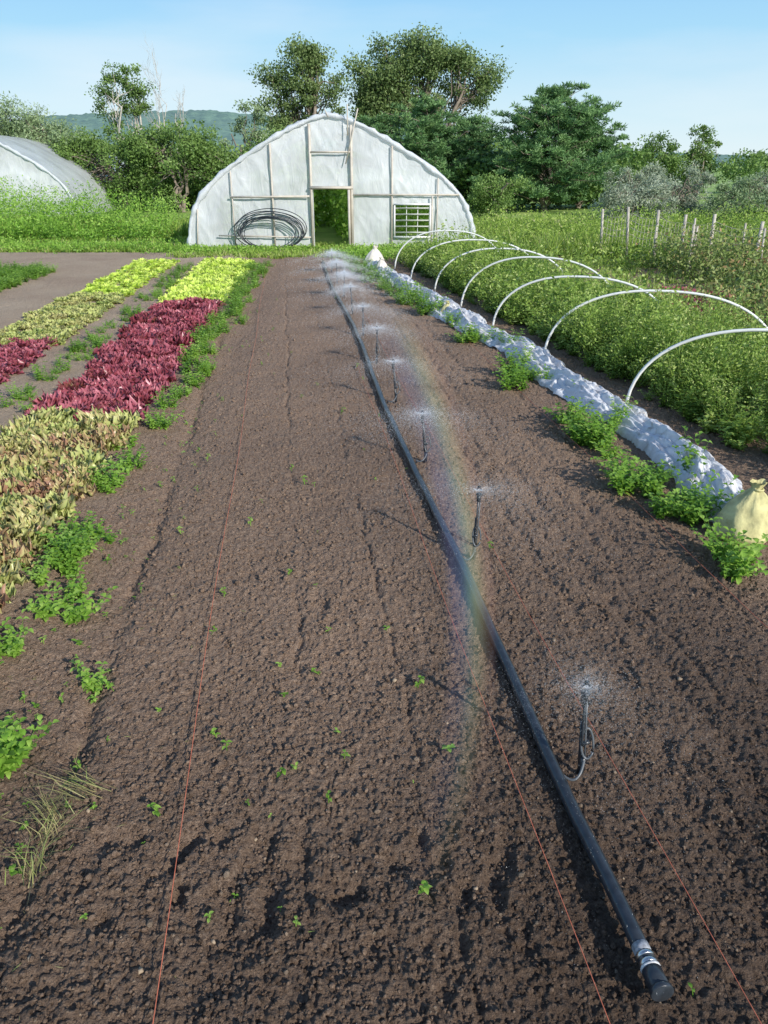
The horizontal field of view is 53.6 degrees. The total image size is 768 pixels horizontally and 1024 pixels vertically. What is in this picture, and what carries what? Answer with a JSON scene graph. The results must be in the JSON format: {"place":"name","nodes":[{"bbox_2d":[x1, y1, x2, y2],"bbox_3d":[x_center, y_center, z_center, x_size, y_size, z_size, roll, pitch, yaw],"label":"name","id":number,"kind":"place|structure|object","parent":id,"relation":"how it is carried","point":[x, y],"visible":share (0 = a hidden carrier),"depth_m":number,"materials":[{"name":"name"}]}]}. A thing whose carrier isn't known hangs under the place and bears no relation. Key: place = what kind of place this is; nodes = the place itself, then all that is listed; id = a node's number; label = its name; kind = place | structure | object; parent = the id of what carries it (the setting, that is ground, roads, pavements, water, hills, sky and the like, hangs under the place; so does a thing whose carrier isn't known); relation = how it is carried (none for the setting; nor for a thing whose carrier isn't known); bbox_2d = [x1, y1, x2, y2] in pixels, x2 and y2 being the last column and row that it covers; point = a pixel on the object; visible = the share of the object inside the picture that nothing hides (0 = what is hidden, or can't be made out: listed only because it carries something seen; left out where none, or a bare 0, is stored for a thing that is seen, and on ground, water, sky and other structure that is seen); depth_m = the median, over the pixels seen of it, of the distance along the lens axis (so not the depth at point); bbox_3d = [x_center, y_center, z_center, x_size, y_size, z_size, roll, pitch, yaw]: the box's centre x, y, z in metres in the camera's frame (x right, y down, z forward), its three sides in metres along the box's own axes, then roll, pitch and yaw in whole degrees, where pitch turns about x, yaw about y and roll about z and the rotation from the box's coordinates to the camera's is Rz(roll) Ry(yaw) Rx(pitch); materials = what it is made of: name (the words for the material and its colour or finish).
{"place":"outdoors","nodes":[
{"label":"outdoors","id":0,"kind":"place"},
{"bbox_2d":[0,377,341,1019],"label":"straw debris","id":1,"kind":"object","parent":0,"point":[90,727],"visible":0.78,"depth_m":3.32,"materials":[{"name":"beige plant"}]},
{"bbox_2d":[2,109,749,167],"bbox_3d":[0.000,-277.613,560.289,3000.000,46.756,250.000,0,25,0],"label":"hills","id":2,"kind":"structure","parent":0,"point":[91,122],"depth_m":568.61,"materials":[{"name":"green plant"}]},
{"bbox_2d":[356,114,407,142],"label":"pine tree","id":3,"kind":"object","parent":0,"point":[375,123],"visible":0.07,"depth_m":40.62,"materials":[{"name":"green plant"}]},
{"bbox_2d":[0,217,764,334],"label":"grass","id":4,"kind":"structure","parent":0,"point":[272,254],"depth_m":20.19,"materials":[{"name":"green plant"}]},
{"bbox_2d":[15,168,750,765],"bbox_3d":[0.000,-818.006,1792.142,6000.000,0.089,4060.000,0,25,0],"label":"ground","id":5,"kind":"structure","parent":0,"point":[325,232],"depth_m":39.02,"materials":[{"name":"green plant"}]},
{"bbox_2d":[0,142,76,207],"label":"hoop","id":6,"kind":"object","parent":5,"relation":"on","point":[7,147],"visible":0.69,"depth_m":32.68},
{"bbox_2d":[0,146,75,217],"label":"film front","id":7,"kind":"object","parent":6,"relation":"attached to","point":[14,165],"visible":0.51,"depth_m":32.95,"materials":[{"name":"white plastic"}]},
{"bbox_2d":[0,135,153,212],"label":"film roof","id":8,"kind":"structure","parent":6,"relation":"on","point":[62,169],"depth_m":35.86,"materials":[{"name":"white plastic"}]},
{"bbox_2d":[0,91,115,171],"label":"willow tree","id":9,"kind":"object","parent":5,"relation":"on","point":[32,127],"visible":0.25,"depth_m":38.62,"materials":[{"name":"green plant"}]},
{"bbox_2d":[0,175,194,241],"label":"tall weeds","id":10,"kind":"object","parent":5,"relation":"on","point":[45,228],"visible":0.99,"depth_m":25.09,"materials":[{"name":"green plant"}]},
{"bbox_2d":[48,122,175,209],"bbox_3d":[-14.401,-17.684,39.108,7.349,4.270,4.431,0,25,0],"label":"broadleaf tree","id":11,"kind":"object","parent":5,"relation":"on","point":[84,156],"visible":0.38,"depth_m":38.55,"materials":[{"name":"green plant"}]},
{"bbox_2d":[84,62,158,139],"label":"birch tree","id":12,"kind":"object","parent":5,"relation":"on","point":[134,91],"visible":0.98,"depth_m":41.99,"materials":[{"name":"green plant"}]},
{"bbox_2d":[134,35,187,148],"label":"dead tree","id":13,"kind":"object","parent":5,"relation":"on","point":[159,104],"visible":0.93,"depth_m":46.13,"materials":[{"name":"wood"}]},
{"bbox_2d":[112,116,236,212],"bbox_3d":[-10.274,-17.369,38.218,5.765,4.374,4.988,14,28,27],"label":"broadleaf tree","id":14,"kind":"object","parent":5,"relation":"on","point":[197,155],"visible":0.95,"depth_m":37.64,"materials":[{"name":"green plant"}]},
{"bbox_2d":[0,236,489,261],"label":"weeds","id":15,"kind":"object","parent":5,"relation":"on","point":[358,250],"visible":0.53,"depth_m":20.98,"materials":[{"name":"green plant"}]},
{"bbox_2d":[216,99,273,155],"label":"broadleaf tree","id":16,"kind":"object","parent":5,"relation":"on","point":[256,118],"visible":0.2,"depth_m":44.56,"materials":[{"name":"green plant"}]},
{"bbox_2d":[242,124,285,152],"bbox_3d":[-5.332,-18.208,40.280,4.484,4.192,4.158,0,25,0],"label":"broadleaf tree","id":17,"kind":"object","parent":5,"relation":"on","point":[247,146],"visible":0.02,"depth_m":39.58,"materials":[{"name":"green plant"}]},
{"bbox_2d":[234,208,306,248],"bbox_3d":[-3.202,-7.943,21.384,2.070,1.126,0.226,0,25,0],"label":"pipe coil","id":18,"kind":"object","parent":5,"relation":"on","point":[240,231],"visible":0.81,"depth_m":21.30,"materials":[{"name":"black plastic"}]},
{"bbox_2d":[244,31,355,134],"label":"oak tree","id":19,"kind":"object","parent":5,"relation":"on","point":[309,61],"visible":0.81,"depth_m":47.58,"materials":[{"name":"green plant"}]},
{"bbox_2d":[187,104,475,246],"bbox_3d":[-2.202,-12.347,27.905,8.324,3.681,15.973,-2,25,-5],"label":"greenhouse","id":20,"kind":"object","parent":5,"relation":"on","point":[291,167],"visible":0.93,"depth_m":21.19,"materials":[{"name":"white plastic"}]},
{"bbox_2d":[394,203,430,237],"bbox_3d":[0.800,-8.243,21.511,1.050,0.910,0.100,0,25,0],"label":"louvre window","id":21,"kind":"structure","parent":20,"relation":"in","point":[406,204],"depth_m":21.50,"materials":[{"name":"white plastic"}]},
{"bbox_2d":[361,304,365,334],"bbox_3d":[-0.310,-2.622,10.545,0.130,0.493,0.055,-15,28,-29],"label":"sprinkler","id":22,"kind":"object","parent":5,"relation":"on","point":[362,321],"visible":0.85,"depth_m":10.57,"materials":[{"name":"black plastic"}]},
{"bbox_2d":[313,189,428,241],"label":"greenhouse tomato plants","id":23,"kind":"object","parent":5,"relation":"on","point":[335,201],"visible":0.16,"depth_m":24.42,"materials":[{"name":"green plant"}]},
{"bbox_2d":[0,207,767,259],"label":"tall grass","id":24,"kind":"structure","parent":5,"relation":"on","point":[556,239],"depth_m":22.10,"materials":[{"name":"green plant"}]},
{"bbox_2d":[4,118,767,209],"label":"distant trees","id":25,"kind":"object","parent":5,"relation":"on","point":[756,162],"visible":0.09,"depth_m":42.27,"materials":[{"name":"green plant"}]},
{"bbox_2d":[329,20,516,162],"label":"oak tree","id":26,"kind":"object","parent":5,"relation":"on","point":[385,86],"visible":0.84,"depth_m":48.16,"materials":[{"name":"green plant"}]},
{"bbox_2d":[376,88,495,200],"bbox_3d":[2.484,-19.372,40.829,6.723,5.810,6.754,0,25,0],"label":"pine tree","id":27,"kind":"object","parent":5,"relation":"on","point":[428,132],"visible":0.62,"depth_m":39.45,"materials":[{"name":"green plant"}]},
{"bbox_2d":[441,113,518,207],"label":"pine tree","id":28,"kind":"object","parent":5,"relation":"on","point":[460,120],"visible":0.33,"depth_m":41.55,"materials":[{"name":"green plant"}]},
{"bbox_2d":[463,170,535,218],"bbox_3d":[5.207,-14.185,34.208,3.417,2.249,2.709,0,25,0],"label":"broadleaf tree","id":29,"kind":"object","parent":5,"relation":"on","point":[498,194],"visible":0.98,"depth_m":33.79,"materials":[{"name":"green plant"}]},
{"bbox_2d":[466,80,632,211],"bbox_3d":[8.209,-18.195,38.039,8.348,6.026,8.221,0,25,0],"label":"pine tree","id":30,"kind":"object","parent":5,"relation":"on","point":[548,117],"visible":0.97,"depth_m":36.92,"materials":[{"name":"green plant"}]},
{"bbox_2d":[547,103,629,208],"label":"pine tree","id":31,"kind":"object","parent":5,"relation":"on","point":[602,147],"visible":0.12,"depth_m":41.00,"materials":[{"name":"green plant"}]},
{"bbox_2d":[464,199,767,269],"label":"tall weeds","id":32,"kind":"object","parent":5,"relation":"on","point":[567,220],"visible":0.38,"depth_m":22.40,"materials":[{"name":"green plant"}]},
{"bbox_2d":[592,142,654,174],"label":"broadleaf tree","id":33,"kind":"object","parent":5,"relation":"on","point":[638,164],"visible":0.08,"depth_m":52.10,"materials":[{"name":"green plant"}]},
{"bbox_2d":[599,161,667,214],"bbox_3d":[11.624,-14.781,34.924,3.300,2.526,3.040,16,29,31],"label":"olive shrub","id":34,"kind":"object","parent":5,"relation":"on","point":[625,177],"visible":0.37,"depth_m":34.75,"materials":[{"name":"green plant"}]},
{"bbox_2d":[588,175,681,226],"bbox_3d":[9.543,-11.701,28.779,3.459,1.938,2.714,0,25,0],"label":"olive shrub","id":35,"kind":"object","parent":5,"relation":"on","point":[613,195],"visible":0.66,"depth_m":28.43,"materials":[{"name":"green plant"}]},
{"bbox_2d":[628,129,694,179],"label":"broadleaf tree","id":36,"kind":"object","parent":5,"relation":"on","point":[670,161],"visible":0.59,"depth_m":55.45,"materials":[{"name":"green plant"}]},
{"bbox_2d":[619,159,723,216],"bbox_3d":[11.486,-12.804,30.446,3.493,2.473,3.042,-13,28,-27],"label":"olive shrub","id":37,"kind":"object","parent":5,"relation":"on","point":[688,200],"visible":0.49,"depth_m":30.25,"materials":[{"name":"green plant"}]},
{"bbox_2d":[600,207,767,280],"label":"garden fence","id":38,"kind":"object","parent":5,"relation":"on","point":[657,222],"visible":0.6,"depth_m":17.40,"materials":[{"name":"grey wood"}]},
{"bbox_2d":[622,221,767,336],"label":"tomato row","id":39,"kind":"object","parent":5,"relation":"on","point":[743,265],"visible":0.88,"depth_m":14.94,"materials":[{"name":"green plant"}]},
{"bbox_2d":[668,124,731,196],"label":"broadleaf tree","id":40,"kind":"object","parent":5,"relation":"on","point":[697,153],"visible":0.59,"depth_m":55.95,"materials":[{"name":"green plant"}]},
{"bbox_2d":[634,284,767,343],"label":"weeds","id":41,"kind":"object","parent":5,"relation":"on","point":[693,290],"visible":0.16,"depth_m":12.93,"materials":[{"name":"green plant"}]},
{"bbox_2d":[697,168,767,220],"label":"olive shrub","id":42,"kind":"object","parent":5,"relation":"on","point":[722,187],"visible":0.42,"depth_m":28.41,"materials":[{"name":"green plant"}]},
{"bbox_2d":[721,187,767,226],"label":"olive shrub","id":43,"kind":"object","parent":5,"relation":"on","point":[750,198],"visible":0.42,"depth_m":25.84,"materials":[{"name":"green plant"}]},
{"bbox_2d":[721,170,767,203],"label":"olive shrub","id":44,"kind":"object","parent":5,"relation":"on","point":[766,187],"visible":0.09,"depth_m":31.28,"materials":[{"name":"green plant"}]},
{"bbox_2d":[0,252,767,1023],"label":"soil","id":45,"kind":"structure","parent":0,"point":[282,284],"depth_m":3.53,"materials":[{"name":"brown soil"}]},
{"bbox_2d":[0,259,57,291],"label":"weeds","id":46,"kind":"object","parent":45,"relation":"on","point":[19,274],"visible":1,"depth_m":16.10,"materials":[{"name":"green plant"}]},
{"bbox_2d":[0,334,60,383],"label":"red lettuce","id":47,"kind":"object","parent":45,"relation":"on","point":[17,356],"visible":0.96,"depth_m":9.40,"materials":[{"name":"red plant"}]},
{"bbox_2d":[0,743,116,903],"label":"dry grass tuft","id":48,"kind":"object","parent":45,"relation":"on","point":[51,810],"visible":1,"depth_m":2.75,"materials":[{"name":"beige plant"}]},
{"bbox_2d":[0,291,125,345],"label":"lettuce patch","id":49,"kind":"object","parent":45,"relation":"on","point":[64,318],"visible":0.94,"depth_m":11.62,"materials":[{"name":"green plant"}]},
{"bbox_2d":[0,404,141,613],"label":"lettuce patch","id":50,"kind":"object","parent":45,"relation":"on","point":[40,487],"visible":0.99,"depth_m":5.68,"materials":[{"name":"green plant"}]},
{"bbox_2d":[0,261,193,410],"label":"weeds","id":51,"kind":"object","parent":45,"relation":"on","point":[77,347],"visible":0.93,"depth_m":9.82,"materials":[{"name":"green plant"}]},
{"bbox_2d":[24,296,226,421],"bbox_3d":[-3.078,-2.251,9.998,1.325,0.332,6.964,-2,25,-4],"label":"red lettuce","id":52,"kind":"object","parent":45,"relation":"on","point":[138,354],"visible":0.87,"depth_m":8.88,"materials":[{"name":"red plant"}]},
{"bbox_2d":[73,258,180,296],"bbox_3d":[-5.374,-5.054,16.247,1.199,0.173,5.833,-2,25,-4],"label":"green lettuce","id":53,"kind":"object","parent":45,"relation":"on","point":[141,272],"visible":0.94,"depth_m":15.80,"materials":[{"name":"green plant"}]},
{"bbox_2d":[0,259,273,778],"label":"weeds","id":54,"kind":"object","parent":45,"relation":"on","point":[67,551],"visible":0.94,"depth_m":4.54,"materials":[{"name":"green plant"}]},
{"bbox_2d":[157,257,257,302],"bbox_3d":[-3.586,-4.932,15.961,1.439,0.231,6.613,-2,25,-3],"label":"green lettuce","id":55,"kind":"object","parent":45,"relation":"on","point":[209,278],"visible":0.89,"depth_m":15.26,"materials":[{"name":"green plant"}]},
{"bbox_2d":[152,263,266,1023],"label":"marker string","id":56,"kind":"object","parent":45,"relation":"on","point":[192,743],"visible":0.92,"depth_m":2.98,"materials":[{"name":"fabric"}]},
{"bbox_2d":[0,297,694,995],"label":"seedlings","id":57,"kind":"object","parent":45,"relation":"on","point":[424,887],"visible":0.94,"depth_m":3.29,"materials":[{"name":"green plant"}]},
{"bbox_2d":[365,245,384,263],"bbox_3d":[-0.259,-5.988,17.831,0.479,0.500,0.452,-18,30,-35],"label":"sandbag","id":58,"kind":"object","parent":45,"relation":"on","point":[374,254],"visible":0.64,"depth_m":17.70,"materials":[{"name":"white fabric"}]},
{"bbox_2d":[371,326,379,362],"bbox_3d":[-0.108,-1.964,9.089,0.131,0.507,0.053,-14,28,-27],"label":"sprinkler","id":59,"kind":"object","parent":45,"relation":"on","point":[376,352],"visible":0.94,"depth_m":9.12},
{"bbox_2d":[376,257,386,268],"bbox_3d":[-0.047,-5.463,16.852,0.308,0.357,0.370,0,25,0],"label":"sandbag","id":60,"kind":"object","parent":45,"relation":"on","point":[381,262],"visible":0.59,"depth_m":16.78,"materials":[{"name":"white fabric"}]},
{"bbox_2d":[15,425,757,1014],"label":"pebbles","id":61,"kind":"object","parent":45,"relation":"on","point":[353,735],"visible":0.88,"depth_m":2.76,"materials":[{"name":"stone"}]},
{"bbox_2d":[388,359,399,402],"bbox_3d":[0.098,-1.274,7.597,0.131,0.506,0.065,-13,27,-25],"label":"sprinkler","id":62,"kind":"object","parent":45,"relation":"on","point":[395,382],"visible":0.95,"depth_m":7.62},
{"bbox_2d":[415,410,430,462],"bbox_3d":[0.313,-0.567,6.053,0.132,0.494,0.064,-11,27,-22],"label":"sprinkler","id":63,"kind":"object","parent":45,"relation":"on","point":[425,450],"visible":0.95,"depth_m":6.07,"materials":[{"name":"black plastic"}]},
{"bbox_2d":[394,230,495,268],"bbox_3d":[1.457,-5.856,17.067,2.493,0.901,0.031,5,25,10],"label":"bed hoop","id":64,"kind":"object","parent":45,"relation":"on","point":[436,231],"visible":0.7,"depth_m":16.94,"materials":[{"name":"white plastic"}]},
{"bbox_2d":[441,300,449,311],"bbox_3d":[0.994,-3.225,12.053,0.213,0.238,0.235,0,25,0],"label":"sandbag","id":65,"kind":"object","parent":45,"relation":"on","point":[444,307],"visible":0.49,"depth_m":12.01,"materials":[{"name":"beige fabric"}]},
{"bbox_2d":[411,239,527,277],"bbox_3d":[1.879,-5.180,15.662,2.680,0.842,0.031,4,25,8],"label":"bed hoop","id":66,"kind":"object","parent":45,"relation":"on","point":[456,241],"visible":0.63,"depth_m":15.55,"materials":[{"name":"white plastic"}]},
{"bbox_2d":[464,486,481,560],"bbox_3d":[0.529,0.104,4.534,0.130,0.541,0.056,-15,28,-29],"label":"sprinkler","id":67,"kind":"object","parent":45,"relation":"on","point":[474,534],"visible":0.96,"depth_m":4.57,"materials":[{"name":"black plastic"}]},
{"bbox_2d":[358,368,609,1023],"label":"marker string","id":68,"kind":"object","parent":45,"relation":"on","point":[508,763],"visible":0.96,"depth_m":2.90,"materials":[{"name":"red fabric"}]},
{"bbox_2d":[322,260,673,1001],"bbox_3d":[-0.369,-2.408,10.438,0.112,0.107,18.357,-3,25,-7],"label":"irrigation pipe","id":69,"kind":"object","parent":45,"relation":"on","point":[660,986],"visible":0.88,"depth_m":2.96,"materials":[{"name":"plastic"}]},
{"bbox_2d":[434,248,562,291],"bbox_3d":[2.163,-4.402,13.947,2.505,0.854,0.031,6,25,12],"label":"bed hoop","id":70,"kind":"object","parent":45,"relation":"on","point":[449,262],"visible":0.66,"depth_m":13.85,"materials":[{"name":"white plastic"}]},
{"bbox_2d":[287,249,749,975],"bbox_3d":[-0.232,-2.351,9.750,2.587,0.551,17.472,-3,25,-6],"label":"water spray","id":71,"kind":"object","parent":45,"relation":"on","point":[455,483],"visible":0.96,"depth_m":5.93,"materials":[{"name":"white"}]},
{"bbox_2d":[460,256,608,307],"bbox_3d":[2.459,-3.591,12.103,2.575,0.916,0.031,10,26,21],"label":"bed hoop","id":72,"kind":"object","parent":45,"relation":"on","point":[543,257],"visible":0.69,"depth_m":12.02,"materials":[{"name":"white plastic"}]},
{"bbox_2d":[366,260,742,523],"bbox_3d":[1.239,-2.922,11.441,0.877,0.249,14.713,-5,25,-10],"label":"row cover fabric","id":73,"kind":"object","parent":45,"relation":"on","point":[655,440],"visible":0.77,"depth_m":7.28,"materials":[{"name":"white fabric"}]},
{"bbox_2d":[343,255,767,584],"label":"weeds","id":74,"kind":"object","parent":45,"relation":"on","point":[738,563],"visible":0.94,"depth_m":5.55,"materials":[{"name":"green plant"}]},
{"bbox_2d":[355,297,761,1023],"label":"marker string","id":75,"kind":"object","parent":45,"relation":"on","point":[603,745],"visible":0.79,"depth_m":2.88,"materials":[{"name":"fabric"}]},
{"bbox_2d":[492,275,658,327],"bbox_3d":[2.759,-2.867,10.616,2.521,0.837,0.031,9,26,19],"label":"bed hoop","id":76,"kind":"object","parent":45,"relation":"on","point":[548,278],"visible":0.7,"depth_m":10.54,"materials":[{"name":"white plastic"}]},
{"bbox_2d":[387,219,767,447],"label":"hoop bed crop","id":77,"kind":"object","parent":45,"relation":"on","point":[641,329],"visible":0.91,"depth_m":9.15,"materials":[{"name":"green plant"}]},
{"bbox_2d":[564,680,593,780],"bbox_3d":[0.755,0.867,2.909,0.129,0.508,0.065,-16,29,-31],"label":"sprinkler","id":78,"kind":"object","parent":45,"relation":"on","point":[582,758],"visible":0.92,"depth_m":2.93,"materials":[{"name":"black plastic"}]},
{"bbox_2d":[407,258,767,453],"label":"weeds","id":79,"kind":"object","parent":45,"relation":"on","point":[695,414],"visible":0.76,"depth_m":7.78,"materials":[{"name":"green plant"}]},
{"bbox_2d":[453,326,767,627],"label":"marker string","id":80,"kind":"object","parent":45,"relation":"on","point":[639,504],"visible":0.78,"depth_m":5.05,"materials":[{"name":"red fabric"}]},
{"bbox_2d":[544,289,767,348],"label":"bed hoop","id":81,"kind":"object","parent":45,"relation":"on","point":[653,290],"visible":0.88,"depth_m":8.87,"materials":[{"name":"white plastic"}]},
{"bbox_2d":[625,328,767,402],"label":"bed hoop","id":82,"kind":"object","parent":45,"relation":"on","point":[652,360],"visible":0.94,"depth_m":7.13,"materials":[{"name":"white plastic"}]},
{"bbox_2d":[712,479,767,545],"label":"sandbag","id":83,"kind":"object","parent":45,"relation":"on","point":[747,509],"visible":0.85,"depth_m":4.77,"materials":[{"name":"beige fabric"}]},
{"bbox_2d":[0,0,767,154],"label":"sky","id":84,"kind":"structure","parent":0,"point":[674,66],"materials":[{"name":"blue"}]},
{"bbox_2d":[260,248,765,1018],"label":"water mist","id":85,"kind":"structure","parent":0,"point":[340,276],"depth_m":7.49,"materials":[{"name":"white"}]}
]}

